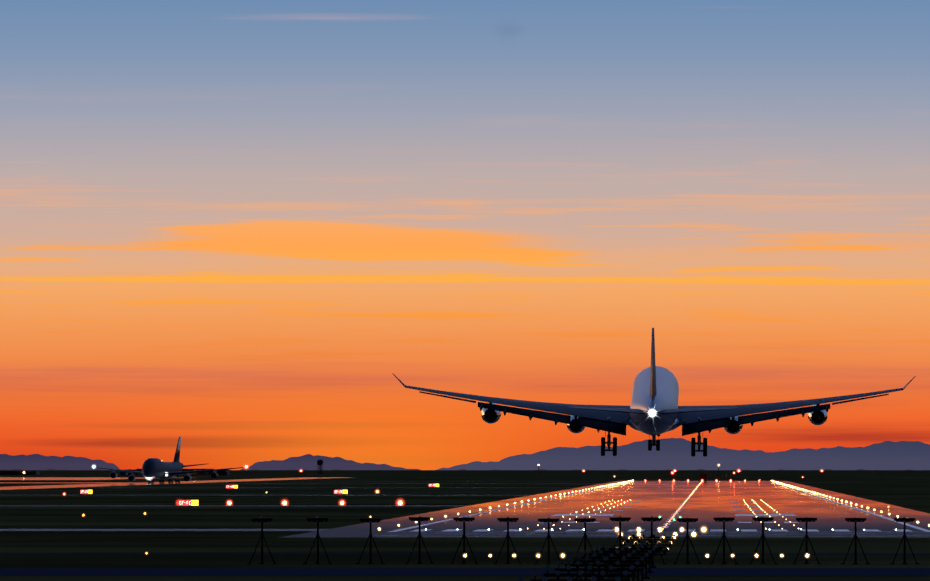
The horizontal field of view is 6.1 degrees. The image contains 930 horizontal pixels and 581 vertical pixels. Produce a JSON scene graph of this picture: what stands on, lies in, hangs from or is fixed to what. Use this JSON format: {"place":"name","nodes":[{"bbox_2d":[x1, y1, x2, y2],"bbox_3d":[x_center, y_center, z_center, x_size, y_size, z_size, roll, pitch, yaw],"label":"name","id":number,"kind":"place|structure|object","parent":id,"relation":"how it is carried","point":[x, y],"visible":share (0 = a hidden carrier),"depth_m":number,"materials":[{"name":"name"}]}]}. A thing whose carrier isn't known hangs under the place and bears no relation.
{"place":"outdoors","nodes":[
{"label":"outdoors","id":0,"kind":"place"},
{"bbox_2d":[0,454,119,469],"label":"mountains","id":1,"kind":"structure","parent":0,"point":[29,462],"depth_m":35950.30,"materials":[{"name":"purple stone"}]},
{"bbox_2d":[0,482,139,482],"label":"taxiway cross","id":2,"kind":"object","parent":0,"point":[69,482],"visible":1,"depth_m":3700.34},
{"bbox_2d":[0,505,469,505],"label":"taxiway link","id":3,"kind":"object","parent":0,"point":[237,505],"visible":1,"depth_m":1611.72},
{"bbox_2d":[317,459,322,473],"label":"water tower","id":4,"kind":"structure","parent":0,"point":[319,463],"depth_m":7000.74,"materials":[{"name":"grey"}]},
{"bbox_2d":[241,454,419,469],"bbox_3d":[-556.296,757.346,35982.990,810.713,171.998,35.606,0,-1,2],"label":"mountains","id":5,"kind":"structure","parent":0,"point":[307,462],"depth_m":35985.41,"materials":[{"name":"purple stone"}]},
{"bbox_2d":[182,483,602,483],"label":"taxiway link","id":6,"kind":"object","parent":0,"point":[391,483],"visible":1,"depth_m":3501.28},
{"bbox_2d":[0,470,929,580],"bbox_3d":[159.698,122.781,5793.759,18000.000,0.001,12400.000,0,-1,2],"label":"ground","id":7,"kind":"structure","parent":0,"point":[908,489],"depth_m":1067.14,"materials":[{"name":"green plant"}]},
{"bbox_2d":[0,477,194,479],"bbox_3d":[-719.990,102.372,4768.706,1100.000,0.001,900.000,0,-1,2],"label":"taxiway","id":8,"kind":"structure","parent":7,"relation":"on","point":[55,478],"depth_m":4776.90,"materials":[{"name":"asphalt"}]},
{"bbox_2d":[0,529,325,530],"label":"taxiway link","id":9,"kind":"object","parent":7,"relation":"on","point":[159,529],"visible":1,"depth_m":1014.46,"materials":[{"name":"grey asphalt"}]},
{"bbox_2d":[0,477,352,489],"bbox_3d":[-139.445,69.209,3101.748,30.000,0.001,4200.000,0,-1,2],"label":"parallel taxiway","id":10,"kind":"structure","parent":7,"relation":"on","point":[75,485],"depth_m":3503.15,"materials":[{"name":"asphalt"}]},
{"bbox_2d":[95,436,246,482],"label":"airplane","id":11,"kind":"object","parent":10,"relation":"on","point":[156,468],"visible":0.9,"depth_m":3596.86,"materials":[{"name":"grey metal"}]},
{"bbox_2d":[80,483,438,507],"bbox_3d":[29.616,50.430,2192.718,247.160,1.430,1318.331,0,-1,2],"label":"taxiway signs","id":12,"kind":"object","parent":7,"relation":"on","point":[188,502],"visible":0.96,"depth_m":2158.29,"materials":[{"name":"yellow metal"}]},
{"bbox_2d":[0,466,718,475],"bbox_3d":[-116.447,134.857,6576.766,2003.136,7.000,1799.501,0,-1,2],"label":"lights","id":13,"kind":"object","parent":7,"relation":"on","point":[221,472],"visible":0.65,"depth_m":6204.28,"materials":[{"name":"grey"}]},
{"bbox_2d":[64,411,822,504],"bbox_3d":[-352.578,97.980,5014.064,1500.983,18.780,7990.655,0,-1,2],"label":"lamps","id":14,"kind":"object","parent":7,"relation":"on","point":[285,502],"depth_m":1598.31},
{"bbox_2d":[278,481,631,537],"bbox_3d":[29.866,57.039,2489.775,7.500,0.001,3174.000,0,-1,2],"label":"runway shoulder","id":15,"kind":"object","parent":7,"relation":"on","point":[350,531],"visible":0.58,"depth_m":1270.58},
{"bbox_2d":[12,469,907,469],"bbox_3d":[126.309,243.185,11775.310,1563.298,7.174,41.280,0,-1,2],"label":"shore treeline","id":16,"kind":"object","parent":7,"relation":"on","point":[460,469],"visible":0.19,"depth_m":11786.67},
{"bbox_2d":[247,516,918,563],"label":"approach light stands","id":17,"kind":"object","parent":7,"relation":"on","point":[723,519],"visible":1,"depth_m":662.87,"materials":[{"name":"black metal"}]},
{"bbox_2d":[517,535,676,580],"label":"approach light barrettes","id":18,"kind":"object","parent":7,"relation":"on","point":[642,553],"visible":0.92,"depth_m":516.86,"materials":[{"name":"black metal"}]},
{"bbox_2d":[356,481,929,537],"bbox_3d":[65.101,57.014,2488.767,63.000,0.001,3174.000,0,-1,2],"label":"runway","id":19,"kind":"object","parent":7,"relation":"on","point":[706,502],"visible":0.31,"depth_m":1320.94,"materials":[{"name":"asphalt"}]},
{"bbox_2d":[23,464,929,529],"bbox_3d":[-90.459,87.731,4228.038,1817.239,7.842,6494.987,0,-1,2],"label":"warm lamps","id":20,"kind":"object","parent":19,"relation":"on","point":[621,503],"visible":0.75,"depth_m":1695.26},
{"bbox_2d":[464,480,808,556],"bbox_3d":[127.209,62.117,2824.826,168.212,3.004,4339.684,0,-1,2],"label":"approach lights","id":21,"kind":"object","parent":19,"relation":"on","point":[681,529],"visible":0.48,"depth_m":896.56},
{"bbox_2d":[382,481,929,536],"bbox_3d":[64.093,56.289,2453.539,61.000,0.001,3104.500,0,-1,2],"label":"runway markings","id":22,"kind":"object","parent":19,"relation":"on","point":[913,526],"visible":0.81,"depth_m":1134.21,"materials":[{"name":"white paint"}]},
{"bbox_2d":[672,473,726,479],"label":"localizer array","id":23,"kind":"object","parent":7,"relation":"on","point":[702,476],"visible":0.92,"depth_m":4335.11,"materials":[{"name":"orange"}]},
{"bbox_2d":[772,481,929,527],"bbox_3d":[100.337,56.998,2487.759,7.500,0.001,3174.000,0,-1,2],"label":"runway shoulder","id":24,"kind":"object","parent":7,"relation":"on","point":[922,518],"visible":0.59,"depth_m":1613.44},
{"bbox_2d":[0,568,929,575],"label":"ground strip","id":25,"kind":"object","parent":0,"point":[444,571],"depth_m":615.72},
{"bbox_2d":[0,553,929,554],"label":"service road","id":26,"kind":"structure","parent":0,"point":[390,553],"depth_m":740.57,"materials":[{"name":"black asphalt"}]},
{"bbox_2d":[0,0,929,469],"label":"sky","id":27,"kind":"structure","parent":0,"point":[227,227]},
{"bbox_2d":[392,328,915,456],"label":"airplane","id":28,"kind":"object","parent":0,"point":[655,389],"visible":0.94,"depth_m":1036.75,"materials":[{"name":"blue paint"}]},
{"bbox_2d":[437,438,929,469],"bbox_3d":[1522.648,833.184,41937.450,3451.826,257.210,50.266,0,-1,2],"label":"mountains","id":29,"kind":"structure","parent":0,"point":[673,454],"depth_m":41973.04,"materials":[{"name":"purple stone"}]}
]}

